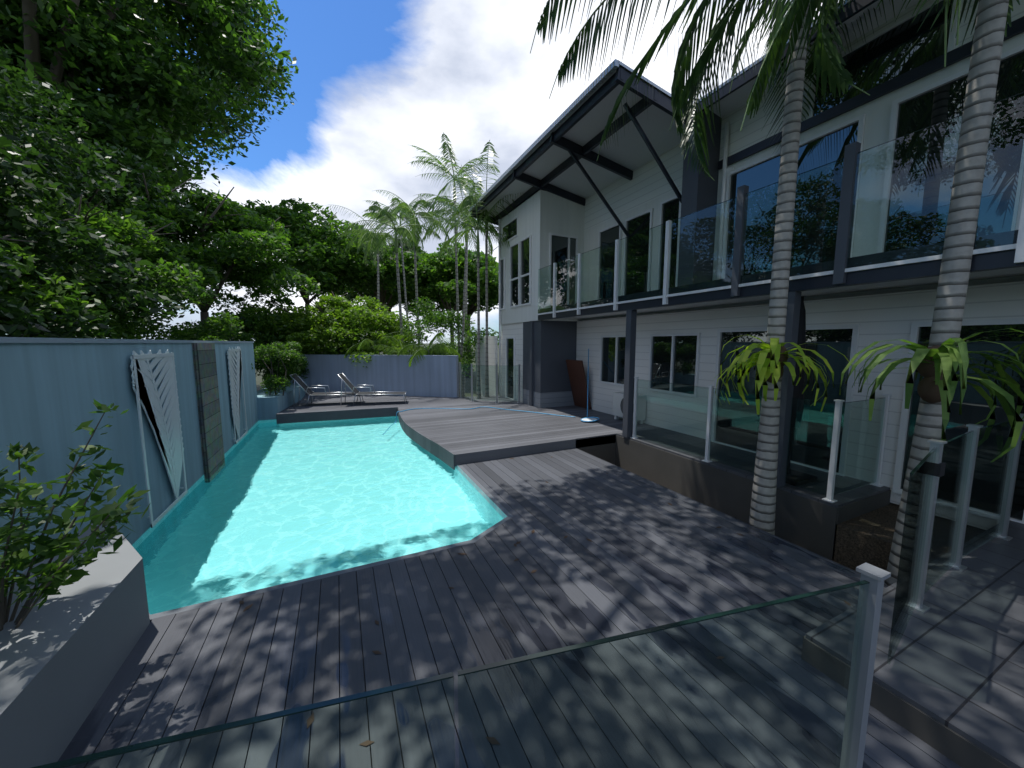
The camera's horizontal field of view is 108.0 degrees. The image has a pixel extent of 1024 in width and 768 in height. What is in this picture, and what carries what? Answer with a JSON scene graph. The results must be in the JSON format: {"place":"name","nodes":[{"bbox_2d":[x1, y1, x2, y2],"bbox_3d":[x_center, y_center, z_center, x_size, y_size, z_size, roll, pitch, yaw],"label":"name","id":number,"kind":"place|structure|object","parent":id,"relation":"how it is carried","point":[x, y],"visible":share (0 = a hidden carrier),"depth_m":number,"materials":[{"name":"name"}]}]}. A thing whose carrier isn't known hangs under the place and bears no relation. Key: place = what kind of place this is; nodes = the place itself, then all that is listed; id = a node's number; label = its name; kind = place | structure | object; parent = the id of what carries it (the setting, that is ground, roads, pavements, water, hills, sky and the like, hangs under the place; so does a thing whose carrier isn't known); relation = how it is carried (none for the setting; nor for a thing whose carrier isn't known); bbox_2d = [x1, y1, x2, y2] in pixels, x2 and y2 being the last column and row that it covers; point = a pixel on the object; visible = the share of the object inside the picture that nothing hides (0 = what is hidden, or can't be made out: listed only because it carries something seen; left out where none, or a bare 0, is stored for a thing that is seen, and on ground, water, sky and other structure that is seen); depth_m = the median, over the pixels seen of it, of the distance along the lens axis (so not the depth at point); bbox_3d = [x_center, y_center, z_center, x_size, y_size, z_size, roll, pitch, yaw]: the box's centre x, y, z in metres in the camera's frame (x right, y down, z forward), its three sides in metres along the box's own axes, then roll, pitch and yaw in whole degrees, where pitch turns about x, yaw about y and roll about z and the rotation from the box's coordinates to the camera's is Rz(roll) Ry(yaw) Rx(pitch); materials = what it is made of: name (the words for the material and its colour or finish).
{"place":"outdoors","nodes":[
{"label":"outdoors","id":0,"kind":"place"},
{"bbox_2d":[0,343,258,581],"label":"pool wall","id":1,"kind":"structure","parent":0,"point":[50,393],"depth_m":3.47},
{"bbox_2d":[0,337,253,342],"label":"fence cap","id":2,"kind":"object","parent":1,"relation":"on","point":[38,340],"visible":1,"depth_m":3.38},
{"bbox_2d":[130,349,187,527],"bbox_3d":[-4.327,0.582,4.583,0.053,2.000,1.194,-3,7,-25],"label":"leaf panel","id":3,"kind":"object","parent":1,"relation":"attached to","point":[145,386],"visible":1,"depth_m":4.59,"materials":[{"name":"white"}]},
{"bbox_2d":[192,343,224,478],"bbox_3d":[-5.123,0.510,6.312,0.070,2.400,0.900,-3,7,-25],"label":"wall panel","id":4,"kind":"object","parent":1,"relation":"attached to","point":[207,394],"visible":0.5,"depth_m":6.14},
{"bbox_2d":[226,347,247,443],"bbox_3d":[-5.955,0.199,8.053,0.053,2.000,1.194,-3,7,-25],"label":"leaf panel","id":5,"kind":"object","parent":1,"relation":"attached to","point":[235,389],"visible":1,"depth_m":7.91,"materials":[{"name":"white"}]},
{"bbox_2d":[133,419,506,548],"bbox_3d":[-3.267,1.704,7.297,4.150,0.781,8.330,-3,7,-25],"label":"pool shell","id":6,"kind":"object","parent":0,"point":[480,491],"visible":0.16,"depth_m":5.28},
{"bbox_2d":[255,343,498,396],"bbox_3d":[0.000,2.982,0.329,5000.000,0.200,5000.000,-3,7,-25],"label":"ground","id":7,"kind":"structure","parent":0,"point":[467,385],"depth_m":28.89,"materials":[{"name":"plant"}]},
{"bbox_2d":[0,129,61,200],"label":"tree","id":8,"kind":"object","parent":7,"relation":"on","point":[10,153],"visible":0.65,"depth_m":5.13,"materials":[{"name":"plant"}]},
{"bbox_2d":[0,235,117,338],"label":"tree","id":9,"kind":"object","parent":7,"relation":"on","point":[16,321],"depth_m":5.04,"materials":[{"name":"plant"}]},
{"bbox_2d":[0,65,147,217],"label":"tree","id":10,"kind":"object","parent":7,"relation":"on","point":[23,108],"visible":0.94,"depth_m":7.74,"materials":[{"name":"plant"}]},
{"bbox_2d":[0,523,149,767],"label":"planter box","id":11,"kind":"object","parent":7,"relation":"on","point":[65,653],"visible":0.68,"depth_m":2.07,"materials":[{"name":"grey concrete"}]},
{"bbox_2d":[0,399,149,630],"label":"planter shrub","id":12,"kind":"object","parent":11,"relation":"on","point":[19,559],"depth_m":2.13,"materials":[{"name":"plant"}]},
{"bbox_2d":[0,169,192,325],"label":"tree","id":13,"kind":"object","parent":7,"relation":"on","point":[27,225],"depth_m":6.41,"materials":[{"name":"plant"}]},
{"bbox_2d":[0,193,224,315],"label":"tree","id":14,"kind":"object","parent":7,"relation":"on","point":[116,226],"depth_m":9.19,"materials":[{"name":"plant"}]},
{"bbox_2d":[0,120,238,283],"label":"tree","id":15,"kind":"object","parent":7,"relation":"on","point":[92,169],"depth_m":11.06,"materials":[{"name":"plant"}]},
{"bbox_2d":[1,0,298,337],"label":"canopy tree","id":16,"kind":"object","parent":7,"relation":"on","point":[208,16],"depth_m":17.88,"materials":[{"name":"plant"}]},
{"bbox_2d":[0,0,296,209],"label":"canopy foliage","id":17,"kind":"object","parent":16,"relation":"attached to","point":[146,102],"visible":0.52,"depth_m":16.07,"materials":[{"name":"green plant"}]},
{"bbox_2d":[101,173,320,338],"bbox_3d":[-11.298,-2.769,13.930,7.573,8.299,8.302,-3,7,-25],"label":"round tree","id":18,"kind":"object","parent":7,"relation":"on","point":[241,241],"depth_m":12.78,"materials":[{"name":"plant"}]},
{"bbox_2d":[0,237,498,377],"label":"scrub foliage","id":19,"kind":"object","parent":7,"relation":"on","point":[132,330],"visible":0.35,"depth_m":9.11,"materials":[{"name":"green plant"}]},
{"bbox_2d":[198,312,266,375],"bbox_3d":[-8.406,-1.025,11.133,1.772,2.073,5.312,-3,7,-25],"label":"shrub foliage","id":20,"kind":"object","parent":19,"relation":"attached to","point":[221,322],"visible":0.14,"depth_m":10.15,"materials":[{"name":"green plant"}]},
{"bbox_2d":[209,301,319,353],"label":"tree","id":21,"kind":"object","parent":7,"relation":"on","point":[278,327],"depth_m":14.73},
{"bbox_2d":[257,381,306,422],"bbox_3d":[-7.660,0.872,12.516,1.150,1.520,4.950,-3,7,-25],"label":"corner planter","id":22,"kind":"object","parent":7,"relation":"on","point":[270,407],"visible":0.23,"depth_m":10.44,"materials":[{"name":"concrete"}]},
{"bbox_2d":[254,341,309,395],"bbox_3d":[-7.632,-0.619,12.181,1.678,1.591,4.593,-3,7,-25],"label":"hedge","id":23,"kind":"object","parent":22,"relation":"on","point":[293,360],"depth_m":11.08,"materials":[{"name":"plant"}]},
{"bbox_2d":[216,197,392,305],"bbox_3d":[-11.788,-4.811,21.536,9.484,10.646,9.942,-3,7,-25],"label":"tree","id":24,"kind":"object","parent":7,"relation":"on","point":[310,250],"depth_m":18.93,"materials":[{"name":"plant"}]},
{"bbox_2d":[149,464,512,621],"bbox_3d":[-3.267,1.712,7.298,4.290,0.796,8.470,-3,7,-25],"label":"pool coping","id":25,"kind":"object","parent":7,"relation":"on","point":[388,561],"visible":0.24,"depth_m":3.47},
{"bbox_2d":[135,416,503,614],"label":"pool water","id":26,"kind":"structure","parent":25,"relation":"in","point":[266,505],"depth_m":4.81,"materials":[{"name":"liquid"}]},
{"bbox_2d":[253,289,412,367],"bbox_3d":[-7.364,-1.488,16.011,6.078,5.279,6.549,-3,7,-25],"label":"yellow bush","id":27,"kind":"object","parent":7,"relation":"on","point":[321,332],"depth_m":14.62,"materials":[{"name":"plant"}]},
{"bbox_2d":[277,568,435,767],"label":"deck board gaps","id":28,"kind":"object","parent":7,"relation":"on","point":[364,680],"visible":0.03,"depth_m":2.35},
{"bbox_2d":[57,448,961,767],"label":"deck","id":29,"kind":"structure","parent":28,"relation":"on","point":[761,694],"depth_m":2.50,"materials":[{"name":"wood"}]},
{"bbox_2d":[239,458,850,745],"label":"dry leaves","id":30,"kind":"object","parent":29,"relation":"on","point":[492,740],"visible":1,"depth_m":2.50,"materials":[{"name":"brown plant"}]},
{"bbox_2d":[576,435,615,447],"bbox_3d":[-2.399,0.807,11.236,6.377,0.170,12.704,-9,11,-55],"label":"raised deck frame","id":31,"kind":"object","parent":29,"relation":"on","point":[600,443],"visible":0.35,"depth_m":7.71,"materials":[{"name":"wood"}]},
{"bbox_2d":[422,142,507,396],"bbox_3d":[-1.160,-3.511,13.081,4.193,8.318,3.891,-3,7,-25],"label":"palm tree","id":32,"kind":"object","parent":31,"relation":"on","point":[464,205],"depth_m":12.58,"materials":[{"name":"plant"}]},
{"bbox_2d":[415,140,489,213],"bbox_3d":[-0.874,-6.236,12.887,3.725,2.845,3.574,2,7,21],"label":"palm rachis","id":33,"kind":"object","parent":32,"relation":"attached to","point":[467,174],"visible":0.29,"depth_m":12.36,"materials":[{"name":"green"}]},
{"bbox_2d":[416,163,520,398],"bbox_3d":[-1.234,-3.004,12.828,4.293,7.366,4.390,-3,7,-25],"label":"palm tree","id":34,"kind":"object","parent":31,"relation":"on","point":[469,220],"depth_m":12.46,"materials":[{"name":"plant"}]},
{"bbox_2d":[414,159,505,244],"bbox_3d":[-1.364,-5.282,12.653,3.785,2.764,4.177,-1,6,-6],"label":"palm rachis","id":35,"kind":"object","parent":34,"relation":"attached to","point":[477,227],"visible":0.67,"depth_m":12.42,"materials":[{"name":"green"}]},
{"bbox_2d":[477,229,479,256],"bbox_3d":[-1.144,-4.779,12.534,0.108,0.950,0.114,-3,7,-25],"label":"palm crownshaft","id":36,"kind":"object","parent":34,"relation":"attached to","point":[478,248],"visible":1,"depth_m":12.50,"materials":[{"name":"green"}]},
{"bbox_2d":[277,394,660,453],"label":"raised deck","id":37,"kind":"structure","parent":31,"relation":"on","point":[465,428],"depth_m":9.38,"materials":[{"name":"wood"}]},
{"bbox_2d":[290,373,363,406],"bbox_3d":[-5.774,0.152,11.704,1.971,0.975,0.648,-2,7,-17],"label":"lounger frame","id":38,"kind":"object","parent":37,"relation":"on","point":[319,392],"visible":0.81,"depth_m":11.56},
{"bbox_2d":[291,374,353,395],"bbox_3d":[-5.779,0.010,11.687,1.932,0.666,0.596,-2,7,-17],"label":"lounger sling","id":39,"kind":"object","parent":38,"relation":"on","point":[302,384],"visible":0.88,"depth_m":11.57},
{"bbox_2d":[337,373,406,405],"bbox_3d":[-4.401,0.138,11.829,1.971,0.975,0.648,-1,6,-13],"label":"lounger frame","id":40,"kind":"object","parent":37,"relation":"on","point":[362,387],"visible":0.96,"depth_m":11.56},
{"bbox_2d":[339,374,404,394],"bbox_3d":[-4.406,-0.004,11.812,1.932,0.666,0.596,-1,6,-13],"label":"lounger sling","id":41,"kind":"object","parent":40,"relation":"on","point":[348,383],"visible":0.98,"depth_m":11.84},
{"bbox_2d":[276,407,575,468],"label":"deck fascia","id":42,"kind":"structure","parent":37,"relation":"attached to","point":[448,457],"depth_m":7.45,"materials":[{"name":"wood"}]},
{"bbox_2d":[395,407,573,422],"bbox_3d":[-0.867,1.029,10.279,4.854,0.521,1.850,-1,6,-7],"label":"pool hose","id":43,"kind":"object","parent":37,"relation":"on","point":[477,407],"visible":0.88,"depth_m":10.70,"materials":[{"name":"blue"}]},
{"bbox_2d":[459,362,520,402],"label":"fence posts","id":44,"kind":"object","parent":37,"relation":"on","point":[496,382],"visible":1,"depth_m":11.91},
{"bbox_2d":[566,359,590,408],"bbox_3d":[1.958,-0.003,10.964,0.390,1.417,0.800,-3,7,-25],"label":"leaning board","id":45,"kind":"object","parent":37,"relation":"on","point":[577,376],"visible":1,"depth_m":10.92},
{"bbox_2d":[581,349,598,421],"bbox_3d":[2.130,-0.039,9.766,0.445,1.738,1.907,2,7,16],"label":"umbrella stand","id":46,"kind":"object","parent":37,"relation":"on","point":[587,396],"visible":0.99,"depth_m":9.64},
{"bbox_2d":[582,418,596,420],"bbox_3d":[1.924,0.890,9.160,0.440,0.030,0.360,-3,7,-25],"label":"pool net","id":47,"kind":"object","parent":46,"relation":"attached to","point":[588,419],"visible":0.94,"depth_m":9.23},
{"bbox_2d":[612,392,645,423],"bbox_3d":[2.868,0.581,9.136,0.300,0.680,0.820,-3,7,-25],"label":"air conditioner","id":48,"kind":"object","parent":37,"relation":"on","point":[618,397],"visible":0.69,"depth_m":9.10,"materials":[{"name":"white plastic"}]},
{"bbox_2d":[620,398,633,412],"bbox_3d":[2.775,0.549,8.966,0.001,0.480,0.480,-3,7,-25],"label":"air conditioner fan","id":49,"kind":"object","parent":48,"relation":"attached to","point":[621,405],"visible":0.22,"depth_m":9.12},
{"bbox_2d":[475,281,1023,525],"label":"house wall","id":50,"kind":"structure","parent":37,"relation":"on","point":[883,318],"depth_m":5.68,"materials":[{"name":"paint"}]},
{"bbox_2d":[840,563,890,767],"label":"fence posts","id":51,"kind":"object","parent":29,"relation":"on","point":[862,662],"visible":1,"depth_m":1.44,"materials":[{"name":"metal"}]},
{"bbox_2d":[31,580,869,767],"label":"glass fence edge","id":52,"kind":"object","parent":51,"relation":"attached to","point":[180,737],"visible":1,"depth_m":0.97,"materials":[{"name":"glass"}]},
{"bbox_2d":[291,354,458,396],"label":"wall","id":53,"kind":"structure","parent":7,"relation":"on","point":[433,376],"depth_m":13.61,"materials":[{"name":"paint"}]},
{"bbox_2d":[301,228,451,352],"bbox_3d":[-8.951,-4.932,25.070,9.484,10.141,8.877,-3,7,-25],"label":"tree","id":54,"kind":"object","parent":7,"relation":"on","point":[388,263],"depth_m":22.34,"materials":[{"name":"plant"}]},
{"bbox_2d":[330,201,422,354],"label":"palm","id":55,"kind":"object","parent":7,"relation":"on","point":[376,239],"depth_m":17.92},
{"bbox_2d":[336,204,419,261],"bbox_3d":[-6.422,-6.946,17.725,3.805,2.449,3.931,4,7,32],"label":"palm rachis","id":56,"kind":"object","parent":55,"relation":"attached to","point":[370,231],"visible":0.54,"depth_m":17.76,"materials":[{"name":"green"}]},
{"bbox_2d":[341,324,414,358],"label":"cane palm","id":57,"kind":"object","parent":7,"relation":"on","point":[364,342],"depth_m":14.06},
{"bbox_2d":[344,327,413,359],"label":"cane palm rachis","id":58,"kind":"object","parent":57,"relation":"attached to","point":[380,338],"visible":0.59,"depth_m":14.50,"materials":[{"name":"green"}]},
{"bbox_2d":[344,206,440,342],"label":"palm","id":59,"kind":"object","parent":7,"relation":"on","point":[403,232],"depth_m":13.93,"materials":[{"name":"plant"}]},
{"bbox_2d":[343,205,439,257],"bbox_3d":[-4.665,-5.662,14.086,3.599,2.062,3.244,-5,8,-41],"label":"palm rachis","id":60,"kind":"object","parent":59,"relation":"attached to","point":[393,228],"visible":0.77,"depth_m":13.95,"materials":[{"name":"green"}]},
{"bbox_2d":[395,229,397,252],"bbox_3d":[-4.404,-5.459,14.135,0.126,0.950,0.133,-3,7,-25],"label":"palm crownshaft","id":61,"kind":"object","parent":59,"relation":"attached to","point":[396,244],"visible":0.86,"depth_m":14.10,"materials":[{"name":"green"}]},
{"bbox_2d":[365,194,430,351],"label":"palm","id":62,"kind":"object","parent":7,"relation":"on","point":[406,216],"depth_m":20.46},
{"bbox_2d":[363,195,422,252],"bbox_3d":[-6.285,-8.874,20.287,3.503,2.698,4.342,-3,7,-25],"label":"palm rachis","id":63,"kind":"object","parent":62,"relation":"attached to","point":[399,213],"visible":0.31,"depth_m":20.19,"materials":[{"name":"green"}]},
{"bbox_2d":[329,238,471,354],"bbox_3d":[-10.657,-7.031,34.361,13.791,12.257,13.905,-3,7,-25],"label":"canopy tree","id":64,"kind":"object","parent":7,"relation":"on","point":[349,296],"depth_m":33.57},
{"bbox_2d":[372,333,436,354],"bbox_3d":[-4.059,-0.351,14.535,2.766,3.316,2.840,-3,7,-25],"label":"shrub","id":65,"kind":"object","parent":7,"relation":"on","point":[394,350],"visible":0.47,"depth_m":13.79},
{"bbox_2d":[375,190,453,349],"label":"palm","id":66,"kind":"object","parent":7,"relation":"on","point":[395,209],"depth_m":16.06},
{"bbox_2d":[374,190,448,240],"bbox_3d":[-4.245,-7.114,16.430,3.319,2.687,3.144,1,6,9],"label":"palm rachis","id":67,"kind":"object","parent":66,"relation":"attached to","point":[414,213],"visible":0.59,"depth_m":16.10,"materials":[{"name":"green"}]},
{"bbox_2d":[393,326,463,367],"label":"cane palm","id":68,"kind":"object","parent":7,"relation":"on","point":[443,348],"depth_m":13.68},
{"bbox_2d":[392,326,455,369],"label":"cane palm rachis","id":69,"kind":"object","parent":68,"relation":"attached to","point":[424,345],"visible":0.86,"depth_m":13.83,"materials":[{"name":"green"}]},
{"bbox_2d":[400,241,498,342],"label":"tree","id":70,"kind":"object","parent":7,"relation":"on","point":[446,268],"depth_m":23.32,"materials":[{"name":"plant"}]},
{"bbox_2d":[401,250,498,377],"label":"canopy tree","id":71,"kind":"object","parent":7,"relation":"on","point":[492,303],"depth_m":30.07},
{"bbox_2d":[410,134,499,396],"bbox_3d":[-2.422,-4.303,15.745,3.574,10.913,3.431,-3,7,-25],"label":"palm","id":72,"kind":"object","parent":7,"relation":"on","point":[444,151],"depth_m":15.39,"materials":[{"name":"plant"}]},
{"bbox_2d":[411,131,493,185],"bbox_3d":[-2.424,-8.385,15.289,3.546,2.668,3.393,-3,7,-25],"label":"palm rachis","id":73,"kind":"object","parent":72,"relation":"attached to","point":[450,174],"visible":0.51,"depth_m":15.29,"materials":[{"name":"green"}]},
{"bbox_2d":[453,182,455,201],"bbox_3d":[-2.400,-8.128,15.525,0.126,0.950,0.133,-3,7,-25],"label":"palm crownshaft","id":74,"kind":"object","parent":72,"relation":"attached to","point":[454,196],"visible":0.65,"depth_m":15.50,"materials":[{"name":"green"}]},
{"bbox_2d":[418,175,497,394],"bbox_3d":[-1.822,-3.316,15.279,3.966,9.059,4.163,-3,7,-25],"label":"palm","id":75,"kind":"object","parent":7,"relation":"on","point":[436,198],"depth_m":15.27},
{"bbox_2d":[414,186,490,269],"bbox_3d":[-2.477,-6.347,14.973,3.571,2.939,3.736,1,6,12],"label":"palm rachis","id":76,"kind":"object","parent":75,"relation":"attached to","point":[457,217],"visible":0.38,"depth_m":14.93,"materials":[{"name":"green"}]},
{"bbox_2d":[428,167,492,396],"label":"palm","id":77,"kind":"object","parent":7,"relation":"on","point":[463,382],"depth_m":18.44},
{"bbox_2d":[501,32,1023,324],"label":"wall","id":78,"kind":"structure","parent":7,"relation":"on","point":[541,215],"depth_m":8.50,"materials":[{"name":"paint"}]},
{"bbox_2d":[498,122,733,395],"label":"house downpipes","id":79,"kind":"object","parent":78,"relation":"attached to","point":[726,171],"visible":0.92,"depth_m":7.09,"materials":[{"name":"metal"}]},
{"bbox_2d":[469,0,852,211],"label":"house roof","id":80,"kind":"structure","parent":78,"relation":"on","point":[595,84],"depth_m":7.00,"materials":[{"name":"metal"}]},
{"bbox_2d":[471,0,1023,319],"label":"roof beams","id":81,"kind":"structure","parent":78,"relation":"attached to","point":[979,262],"depth_m":5.86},
{"bbox_2d":[473,0,1023,318],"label":"roof soffit","id":82,"kind":"structure","parent":81,"relation":"attached to","point":[629,149],"depth_m":7.67,"materials":[{"name":"paint"}]},
{"bbox_2d":[500,0,1023,523],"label":"window frames","id":83,"kind":"structure","parent":78,"relation":"in","point":[916,326],"depth_m":5.39,"materials":[{"name":"metal"}]},
{"bbox_2d":[501,0,1023,519],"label":"window glass","id":84,"kind":"object","parent":83,"relation":"in","point":[921,178],"visible":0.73,"depth_m":5.39,"materials":[{"name":"glass"}]},
{"bbox_2d":[584,0,1023,230],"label":"window","id":85,"kind":"structure","parent":78,"relation":"on","point":[648,182],"depth_m":7.05,"materials":[{"name":"glass"}]},
{"bbox_2d":[576,435,1010,767],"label":"bed walls","id":86,"kind":"structure","parent":7,"relation":"on","point":[806,523],"depth_m":4.80,"materials":[{"name":"concrete"}]},
{"bbox_2d":[616,428,1023,767],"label":"patio slab","id":87,"kind":"structure","parent":7,"relation":"on","point":[955,663],"depth_m":2.46,"materials":[{"name":"tile"}]},
{"bbox_2d":[630,377,891,502],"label":"fence posts","id":88,"kind":"object","parent":87,"relation":"on","point":[835,445],"visible":0.99,"depth_m":4.95,"materials":[{"name":"metal"}]},
{"bbox_2d":[639,379,880,402],"bbox_3d":[3.711,0.044,6.143,1.137,0.004,3.297,-3,7,-25],"label":"glass fence edge","id":89,"kind":"object","parent":88,"relation":"on","point":[755,393],"visible":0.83,"depth_m":5.08,"materials":[{"name":"green"}]},
{"bbox_2d":[786,296,816,486],"bbox_3d":[3.943,0.076,5.189,0.500,2.550,0.500,-3,7,-25],"label":"patio post","id":90,"kind":"object","parent":87,"relation":"on","point":[795,478],"visible":0.61,"depth_m":5.10,"materials":[{"name":"metal"}]},
{"bbox_2d":[887,422,1012,661],"bbox_3d":[3.498,0.982,2.906,3.032,1.150,0.108,-4,7,-30],"label":"glass fence","id":91,"kind":"object","parent":87,"relation":"on","point":[987,524],"visible":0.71,"depth_m":2.90,"materials":[{"name":"glass"}]},
{"bbox_2d":[920,460,945,476],"bbox_3d":[2.964,0.591,2.621,0.080,0.090,0.100,-3,7,-25],"label":"gate latch","id":92,"kind":"object","parent":91,"relation":"attached to","point":[937,470],"visible":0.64,"depth_m":2.58,"materials":[{"name":"black plastic"}]},
{"bbox_2d":[910,421,1009,473],"bbox_3d":[3.498,0.409,2.842,3.033,0.004,0.110,-4,7,-30],"label":"glass fence edge","id":93,"kind":"object","parent":91,"relation":"attached to","point":[918,466],"visible":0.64,"depth_m":2.51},
{"bbox_2d":[912,413,1023,613],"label":"fence posts","id":94,"kind":"object","parent":87,"relation":"on","point":[919,606],"visible":0.75,"depth_m":3.09,"materials":[{"name":"metal"}]},
{"bbox_2d":[832,503,971,570],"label":"mulch","id":95,"kind":"object","parent":7,"relation":"on","point":[864,538],"visible":0.07,"depth_m":4.33,"materials":[{"name":"soil"}]},
{"bbox_2d":[537,0,1019,534],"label":"palm tree","id":96,"kind":"object","parent":95,"relation":"on","point":[685,58],"depth_m":4.57,"materials":[{"name":"plant"}]},
{"bbox_2d":[530,0,789,180],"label":"palm rachis","id":97,"kind":"object","parent":96,"relation":"on","point":[601,4],"visible":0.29,"depth_m":4.83,"materials":[{"name":"green"}]},
{"bbox_2d":[766,346,787,382],"bbox_3d":[3.117,-0.250,4.422,0.256,0.474,0.256,-3,7,-25],"label":"staghorn shield","id":98,"kind":"object","parent":96,"relation":"attached to","point":[783,358],"visible":0.23,"depth_m":4.32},
{"bbox_2d":[708,335,854,414],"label":"staghorn fronds","id":99,"kind":"object","parent":96,"relation":"on","point":[764,371],"visible":0.99,"depth_m":4.14,"materials":[{"name":"plant"}]},
{"bbox_2d":[6,0,838,342],"label":"sky","id":100,"kind":"structure","parent":0,"point":[375,80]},
{"bbox_2d":[523,110,801,486],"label":"wall","id":101,"kind":"structure","parent":0,"point":[549,348],"depth_m":7.24,"materials":[{"name":"paint"}]},
{"bbox_2d":[537,141,1023,317],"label":"balcony posts","id":102,"kind":"object","parent":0,"point":[847,201],"depth_m":4.36,"materials":[{"name":"metal"}]},
{"bbox_2d":[538,92,1023,269],"bbox_3d":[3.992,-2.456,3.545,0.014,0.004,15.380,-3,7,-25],"label":"handrail","id":103,"kind":"object","parent":102,"relation":"attached to","point":[814,168],"visible":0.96,"depth_m":4.25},
{"bbox_2d":[676,0,1008,585],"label":"palm tree","id":104,"kind":"object","parent":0,"point":[977,115],"depth_m":3.41,"materials":[{"name":"plant"}]},
{"bbox_2d":[669,0,960,131],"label":"palm rachis","id":105,"kind":"object","parent":104,"relation":"attached to","point":[946,12],"visible":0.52,"depth_m":3.29,"materials":[{"name":"green"}]},
{"bbox_2d":[916,345,942,403],"bbox_3d":[3.865,-0.087,3.415,0.248,0.534,0.250,-3,7,-25],"label":"staghorn shield","id":106,"kind":"object","parent":104,"relation":"attached to","point":[928,391],"visible":0.51,"depth_m":3.38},
{"bbox_2d":[839,328,1023,461],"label":"staghorn fronds","id":107,"kind":"object","parent":104,"relation":"attached to","point":[948,356],"visible":0.93,"depth_m":3.25,"materials":[{"name":"plant"}]}
]}

